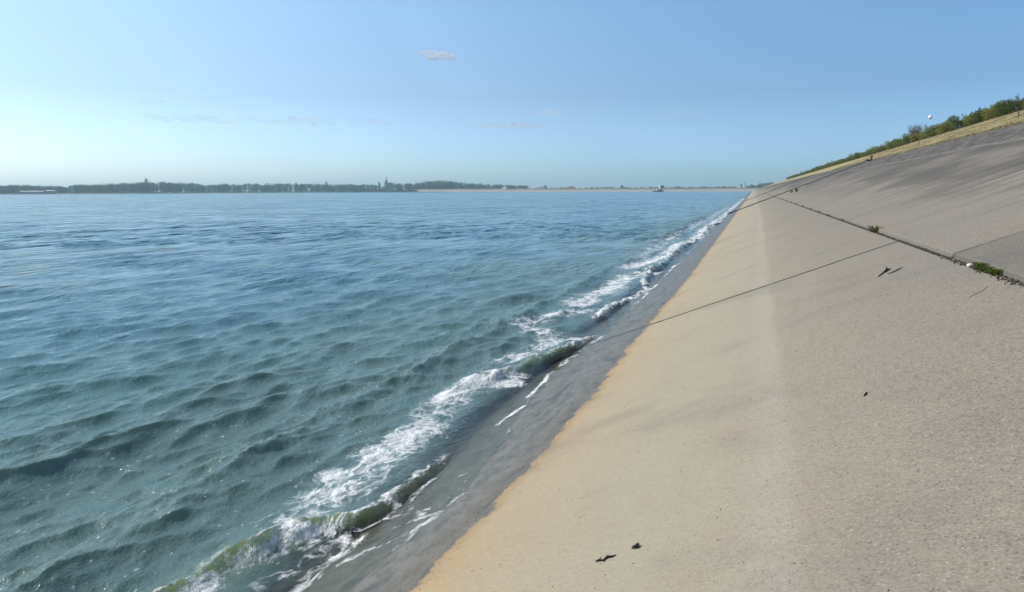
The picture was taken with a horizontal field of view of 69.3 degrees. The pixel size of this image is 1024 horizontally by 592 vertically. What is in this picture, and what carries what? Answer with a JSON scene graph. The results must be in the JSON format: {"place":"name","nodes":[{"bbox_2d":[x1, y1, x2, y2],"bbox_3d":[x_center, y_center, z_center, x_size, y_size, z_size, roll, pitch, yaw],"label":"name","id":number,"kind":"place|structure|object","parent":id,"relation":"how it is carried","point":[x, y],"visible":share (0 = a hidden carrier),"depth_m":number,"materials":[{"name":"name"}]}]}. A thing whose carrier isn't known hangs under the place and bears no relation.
{"place":"outdoors","nodes":[
{"label":"outdoors","id":0,"kind":"place"},
{"bbox_2d":[1,191,416,193],"bbox_3d":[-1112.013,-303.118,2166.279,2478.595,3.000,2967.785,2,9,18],"label":"shore","id":1,"kind":"structure","parent":0,"point":[206,192],"depth_m":1208.06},
{"bbox_2d":[6,186,17,192],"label":"tree","id":2,"kind":"object","parent":1,"relation":"on","point":[9,188],"visible":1,"depth_m":968.68,"materials":[{"name":"green plant"}]},
{"bbox_2d":[20,191,34,193],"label":"house","id":3,"kind":"structure","parent":1,"relation":"on","point":[24,192],"depth_m":970.20,"materials":[{"name":"white glass"}]},
{"bbox_2d":[55,187,65,192],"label":"tree","id":4,"kind":"object","parent":1,"relation":"on","point":[61,189],"visible":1,"depth_m":1021.30,"materials":[{"name":"green plant"}]},
{"bbox_2d":[72,186,80,192],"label":"tree","id":5,"kind":"object","parent":1,"relation":"on","point":[77,190],"visible":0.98,"depth_m":1035.67,"materials":[{"name":"green plant"}]},
{"bbox_2d":[98,185,108,192],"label":"tree","id":6,"kind":"object","parent":1,"relation":"on","point":[101,189],"visible":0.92,"depth_m":1065.79,"materials":[{"name":"green plant"}]},
{"bbox_2d":[113,184,126,192],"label":"tree","id":7,"kind":"object","parent":1,"relation":"on","point":[118,187],"visible":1,"depth_m":1078.53,"materials":[{"name":"green plant"}]},
{"bbox_2d":[132,183,140,192],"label":"tree","id":8,"kind":"object","parent":1,"relation":"on","point":[135,188],"visible":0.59,"depth_m":1111.73,"materials":[{"name":"green plant"}]},
{"bbox_2d":[139,182,146,192],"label":"tree","id":9,"kind":"object","parent":1,"relation":"on","point":[141,183],"visible":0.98,"depth_m":1105.76,"materials":[{"name":"green plant"}]},
{"bbox_2d":[141,183,156,192],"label":"tree","id":10,"kind":"object","parent":1,"relation":"on","point":[151,187],"visible":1,"depth_m":1106.84,"materials":[{"name":"green plant"}]},
{"bbox_2d":[157,182,164,192],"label":"tree","id":11,"kind":"object","parent":1,"relation":"on","point":[161,189],"visible":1,"depth_m":1127.97,"materials":[{"name":"green plant"}]},
{"bbox_2d":[165,183,171,192],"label":"tree","id":12,"kind":"object","parent":1,"relation":"on","point":[167,185],"visible":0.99,"depth_m":1133.37,"materials":[{"name":"green plant"}]},
{"bbox_2d":[171,183,182,191],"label":"tree","id":13,"kind":"object","parent":1,"relation":"on","point":[177,186],"visible":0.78,"depth_m":1152.06,"materials":[{"name":"green plant"}]},
{"bbox_2d":[0,182,374,192],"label":"woodland","id":14,"kind":"object","parent":1,"relation":"on","point":[180,183],"visible":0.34,"depth_m":1178.71,"materials":[{"name":"green plant"}]},
{"bbox_2d":[186,183,193,192],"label":"tree","id":15,"kind":"object","parent":1,"relation":"on","point":[189,186],"visible":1,"depth_m":1164.65,"materials":[{"name":"green plant"}]},
{"bbox_2d":[221,184,230,191],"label":"tree","id":16,"kind":"object","parent":1,"relation":"on","point":[226,188],"visible":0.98,"depth_m":1211.79,"materials":[{"name":"green plant"}]},
{"bbox_2d":[232,186,240,191],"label":"tree","id":17,"kind":"object","parent":1,"relation":"on","point":[236,188],"visible":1,"depth_m":1220.13,"materials":[{"name":"green plant"}]},
{"bbox_2d":[261,185,270,191],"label":"tree","id":18,"kind":"object","parent":1,"relation":"on","point":[265,186],"visible":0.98,"depth_m":1252.56,"materials":[{"name":"green plant"}]},
{"bbox_2d":[292,184,302,191],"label":"tree","id":19,"kind":"object","parent":1,"relation":"on","point":[297,189],"visible":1,"depth_m":1273.28,"materials":[{"name":"green plant"}]},
{"bbox_2d":[312,185,322,191],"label":"tree","id":20,"kind":"object","parent":1,"relation":"on","point":[318,187],"visible":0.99,"depth_m":1290.67,"materials":[{"name":"green plant"}]},
{"bbox_2d":[332,185,343,191],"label":"tree","id":21,"kind":"object","parent":1,"relation":"on","point":[339,188],"visible":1,"depth_m":1294.57,"materials":[{"name":"green plant"}]},
{"bbox_2d":[341,186,350,191],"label":"tree","id":22,"kind":"object","parent":1,"relation":"on","point":[346,188],"visible":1,"depth_m":1296.48,"materials":[{"name":"green plant"}]},
{"bbox_2d":[348,184,358,191],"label":"tree","id":23,"kind":"object","parent":1,"relation":"on","point":[353,187],"visible":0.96,"depth_m":1302.60,"materials":[{"name":"green plant"}]},
{"bbox_2d":[355,185,365,191],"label":"tree","id":24,"kind":"object","parent":1,"relation":"on","point":[360,186],"visible":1,"depth_m":1306.44,"materials":[{"name":"green plant"}]},
{"bbox_2d":[384,178,393,191],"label":"church","id":25,"kind":"structure","parent":1,"relation":"on","point":[389,186],"depth_m":1304.18,"materials":[{"name":"stone"}]},
{"bbox_2d":[411,184,420,190],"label":"tree","id":26,"kind":"object","parent":1,"relation":"on","point":[417,187],"visible":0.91,"depth_m":1309.63,"materials":[{"name":"green plant"}]},
{"bbox_2d":[0,191,751,591],"bbox_3d":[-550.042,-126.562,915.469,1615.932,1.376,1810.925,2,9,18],"label":"water","id":27,"kind":"structure","parent":0,"point":[224,391],"depth_m":13.25,"materials":[{"name":"blue liquid"}]},
{"bbox_2d":[653,184,665,191],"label":"work vessel","id":28,"kind":"object","parent":27,"relation":"on","point":[660,188],"visible":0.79,"depth_m":1008.86,"materials":[{"name":"white paint"}]},
{"bbox_2d":[0,0,1023,191],"label":"sky","id":29,"kind":"structure","parent":0,"point":[530,93],"materials":[{"name":"blue"}]},
{"bbox_2d":[352,188,758,191],"bbox_3d":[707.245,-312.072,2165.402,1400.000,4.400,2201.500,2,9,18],"label":"embankment bank","id":30,"kind":"structure","parent":0,"point":[571,189],"depth_m":1210.67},
{"bbox_2d":[427,181,433,188],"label":"tree","id":31,"kind":"object","parent":30,"relation":"on","point":[431,185],"visible":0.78,"depth_m":1313.23,"materials":[{"name":"green plant"}]},
{"bbox_2d":[440,183,450,188],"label":"tree","id":32,"kind":"object","parent":30,"relation":"on","point":[445,186],"visible":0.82,"depth_m":1316.78,"materials":[{"name":"green plant"}]},
{"bbox_2d":[394,180,528,188],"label":"woodland","id":33,"kind":"object","parent":30,"relation":"on","point":[500,185],"visible":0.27,"depth_m":1356.53,"materials":[{"name":"green plant"}]},
{"bbox_2d":[470,184,478,188],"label":"tree","id":34,"kind":"object","parent":30,"relation":"on","point":[473,186],"visible":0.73,"depth_m":1323.66,"materials":[{"name":"green plant"}]},
{"bbox_2d":[530,186,544,188],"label":"hall","id":35,"kind":"structure","parent":30,"relation":"on","point":[540,187],"depth_m":1337.95,"materials":[{"name":"white glass"}]},
{"bbox_2d":[417,189,755,191],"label":"embankment","id":36,"kind":"structure","parent":0,"point":[675,190],"depth_m":1205.86,"materials":[{"name":"beige concrete"}]},
{"bbox_2d":[255,123,1023,591],"bbox_3d":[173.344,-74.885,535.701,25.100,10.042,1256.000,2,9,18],"label":"embankment","id":37,"kind":"structure","parent":0,"point":[769,449],"depth_m":5.36,"materials":[{"name":"concrete"}]},
{"bbox_2d":[596,555,615,561],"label":"twig","id":38,"kind":"object","parent":37,"relation":"on","point":[606,557],"visible":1,"depth_m":3.75,"materials":[{"name":"black wood"}]},
{"bbox_2d":[419,194,1016,590],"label":"grit","id":39,"kind":"object","parent":37,"relation":"on","point":[729,432],"visible":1,"depth_m":5.42,"materials":[{"name":"gravel"}]},
{"bbox_2d":[745,174,813,200],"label":"kerb","id":40,"kind":"structure","parent":37,"relation":"on","point":[779,187],"depth_m":142.46,"materials":[{"name":"grey concrete"}]},
{"bbox_2d":[734,161,865,211],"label":"kerb","id":41,"kind":"structure","parent":37,"relation":"on","point":[797,187],"depth_m":77.40,"materials":[{"name":"grey concrete"}]},
{"bbox_2d":[759,191,1023,284],"bbox_3d":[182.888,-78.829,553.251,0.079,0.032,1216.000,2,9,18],"label":"expansion joint","id":42,"kind":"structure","parent":37,"relation":"on","point":[935,253],"depth_m":9.72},
{"bbox_2d":[866,225,883,231],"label":"weed","id":43,"kind":"object","parent":42,"relation":"on","point":[875,229],"visible":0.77,"depth_m":13.40,"materials":[{"name":"green plant"}]},
{"bbox_2d":[970,261,988,269],"bbox_3d":[4.523,-0.284,7.163,0.208,0.090,0.263,2,9,18],"label":"weed","id":44,"kind":"object","parent":42,"relation":"on","point":[977,263],"visible":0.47,"depth_m":7.12,"materials":[{"name":"green plant"}]},
{"bbox_2d":[975,264,994,271],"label":"weed","id":45,"kind":"object","parent":42,"relation":"on","point":[982,268],"visible":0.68,"depth_m":6.97,"materials":[{"name":"green plant"}]},
{"bbox_2d":[984,267,1002,275],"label":"weed","id":46,"kind":"object","parent":42,"relation":"on","point":[994,271],"visible":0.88,"depth_m":6.70,"materials":[{"name":"green plant"}]},
{"bbox_2d":[807,208,1023,287],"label":"weeds in the crack","id":47,"kind":"object","parent":37,"relation":"on","point":[1005,278],"visible":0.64,"depth_m":7.72,"materials":[{"name":"plant"}]},
{"bbox_2d":[764,110,1023,186],"bbox_3d":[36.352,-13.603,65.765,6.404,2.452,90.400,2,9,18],"label":"dry grass","id":48,"kind":"structure","parent":0,"point":[973,132],"depth_m":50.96,"materials":[{"name":"beige plant"}]},
{"bbox_3d":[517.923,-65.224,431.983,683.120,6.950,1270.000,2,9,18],"label":"embankment top","id":49,"kind":"structure","parent":0,"visible":0},
{"bbox_2d":[879,143,887,150],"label":"shrub","id":50,"kind":"object","parent":49,"relation":"on","point":[883,148],"visible":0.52,"depth_m":105.19,"materials":[{"name":"green plant"}]},
{"bbox_2d":[894,137,902,146],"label":"shrub","id":51,"kind":"object","parent":49,"relation":"on","point":[896,141],"visible":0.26,"depth_m":92.79,"materials":[{"name":"green plant"}]},
{"bbox_2d":[901,133,909,143],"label":"shrub","id":52,"kind":"object","parent":49,"relation":"on","point":[905,141],"visible":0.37,"depth_m":86.52,"materials":[{"name":"green plant"}]},
{"bbox_2d":[903,123,924,141],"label":"shrub","id":53,"kind":"object","parent":49,"relation":"on","point":[913,131],"visible":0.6,"depth_m":84.99,"materials":[{"name":"green plant"}]},
{"bbox_2d":[909,134,919,142],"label":"shrub","id":54,"kind":"object","parent":49,"relation":"on","point":[915,138],"visible":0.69,"depth_m":82.92,"materials":[{"name":"green plant"}]},
{"bbox_2d":[924,124,936,136],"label":"shrub","id":55,"kind":"object","parent":49,"relation":"on","point":[928,130],"visible":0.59,"depth_m":75.55,"materials":[{"name":"green plant"}]},
{"bbox_2d":[929,124,942,133],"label":"shrub","id":56,"kind":"object","parent":49,"relation":"on","point":[935,128],"visible":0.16,"depth_m":73.28,"materials":[{"name":"green plant"}]},
{"bbox_2d":[934,119,949,133],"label":"shrub","id":57,"kind":"object","parent":49,"relation":"on","point":[945,121],"visible":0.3,"depth_m":70.79,"materials":[{"name":"green plant"}]},
{"bbox_2d":[938,122,956,132],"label":"shrub","id":58,"kind":"object","parent":49,"relation":"on","point":[944,126],"visible":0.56,"depth_m":69.25,"materials":[{"name":"green plant"}]},
{"bbox_2d":[946,114,969,127],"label":"shrub","id":59,"kind":"object","parent":49,"relation":"on","point":[958,122],"visible":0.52,"depth_m":65.37,"materials":[{"name":"green plant"}]},
{"bbox_2d":[950,116,965,129],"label":"shrub","id":60,"kind":"object","parent":49,"relation":"on","point":[958,127],"visible":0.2,"depth_m":67.13,"materials":[{"name":"green plant"}]},
{"bbox_2d":[962,111,980,125],"bbox_3d":[39.427,-14.905,62.608,2.261,1.401,2.147,7,11,39],"label":"shrub","id":61,"kind":"object","parent":49,"relation":"on","point":[968,123],"visible":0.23,"depth_m":62.62,"materials":[{"name":"green plant"}]},
{"bbox_2d":[968,111,985,122],"bbox_3d":[38.092,-14.542,60.409,1.358,1.294,2.338,3,9,24],"label":"shrub","id":62,"kind":"object","parent":49,"relation":"on","point":[976,116],"visible":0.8,"depth_m":60.09,"materials":[{"name":"green plant"}]},
{"bbox_2d":[971,106,988,123],"bbox_3d":[39.236,-14.912,61.576,1.822,1.737,3.138,3,9,23],"label":"shrub","id":63,"kind":"object","parent":49,"relation":"on","point":[979,109],"visible":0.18,"depth_m":61.11,"materials":[{"name":"green plant"}]},
{"bbox_2d":[981,109,998,119],"bbox_3d":[37.161,-14.000,56.636,2.377,1.310,1.624,-3,9,-20],"label":"shrub","id":64,"kind":"object","parent":49,"relation":"on","point":[988,118],"visible":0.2,"depth_m":56.72,"materials":[{"name":"green plant"}]},
{"bbox_2d":[986,101,1007,118],"bbox_3d":[36.672,-13.951,55.681,1.812,1.500,2.170,4,9,28],"label":"shrub","id":65,"kind":"object","parent":49,"relation":"on","point":[992,112],"visible":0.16,"depth_m":55.66,"materials":[{"name":"green plant"}]},
{"bbox_2d":[991,100,1019,114],"bbox_3d":[35.785,-13.566,53.640,2.095,1.298,1.990,8,11,43],"label":"shrub","id":66,"kind":"object","parent":49,"relation":"on","point":[994,112],"visible":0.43,"depth_m":53.68,"materials":[{"name":"green plant"}]},
{"bbox_2d":[994,99,1020,112],"bbox_3d":[35.384,-13.416,52.662,1.332,1.270,2.294,-2,8,-10],"label":"shrub","id":67,"kind":"object","parent":49,"relation":"on","point":[999,108],"visible":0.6,"depth_m":52.77,"materials":[{"name":"green plant"}]},
{"bbox_2d":[996,97,1023,110],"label":"shrub","id":68,"kind":"object","parent":49,"relation":"on","point":[1009,104],"visible":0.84,"depth_m":51.49,"materials":[{"name":"green plant"}]}
]}

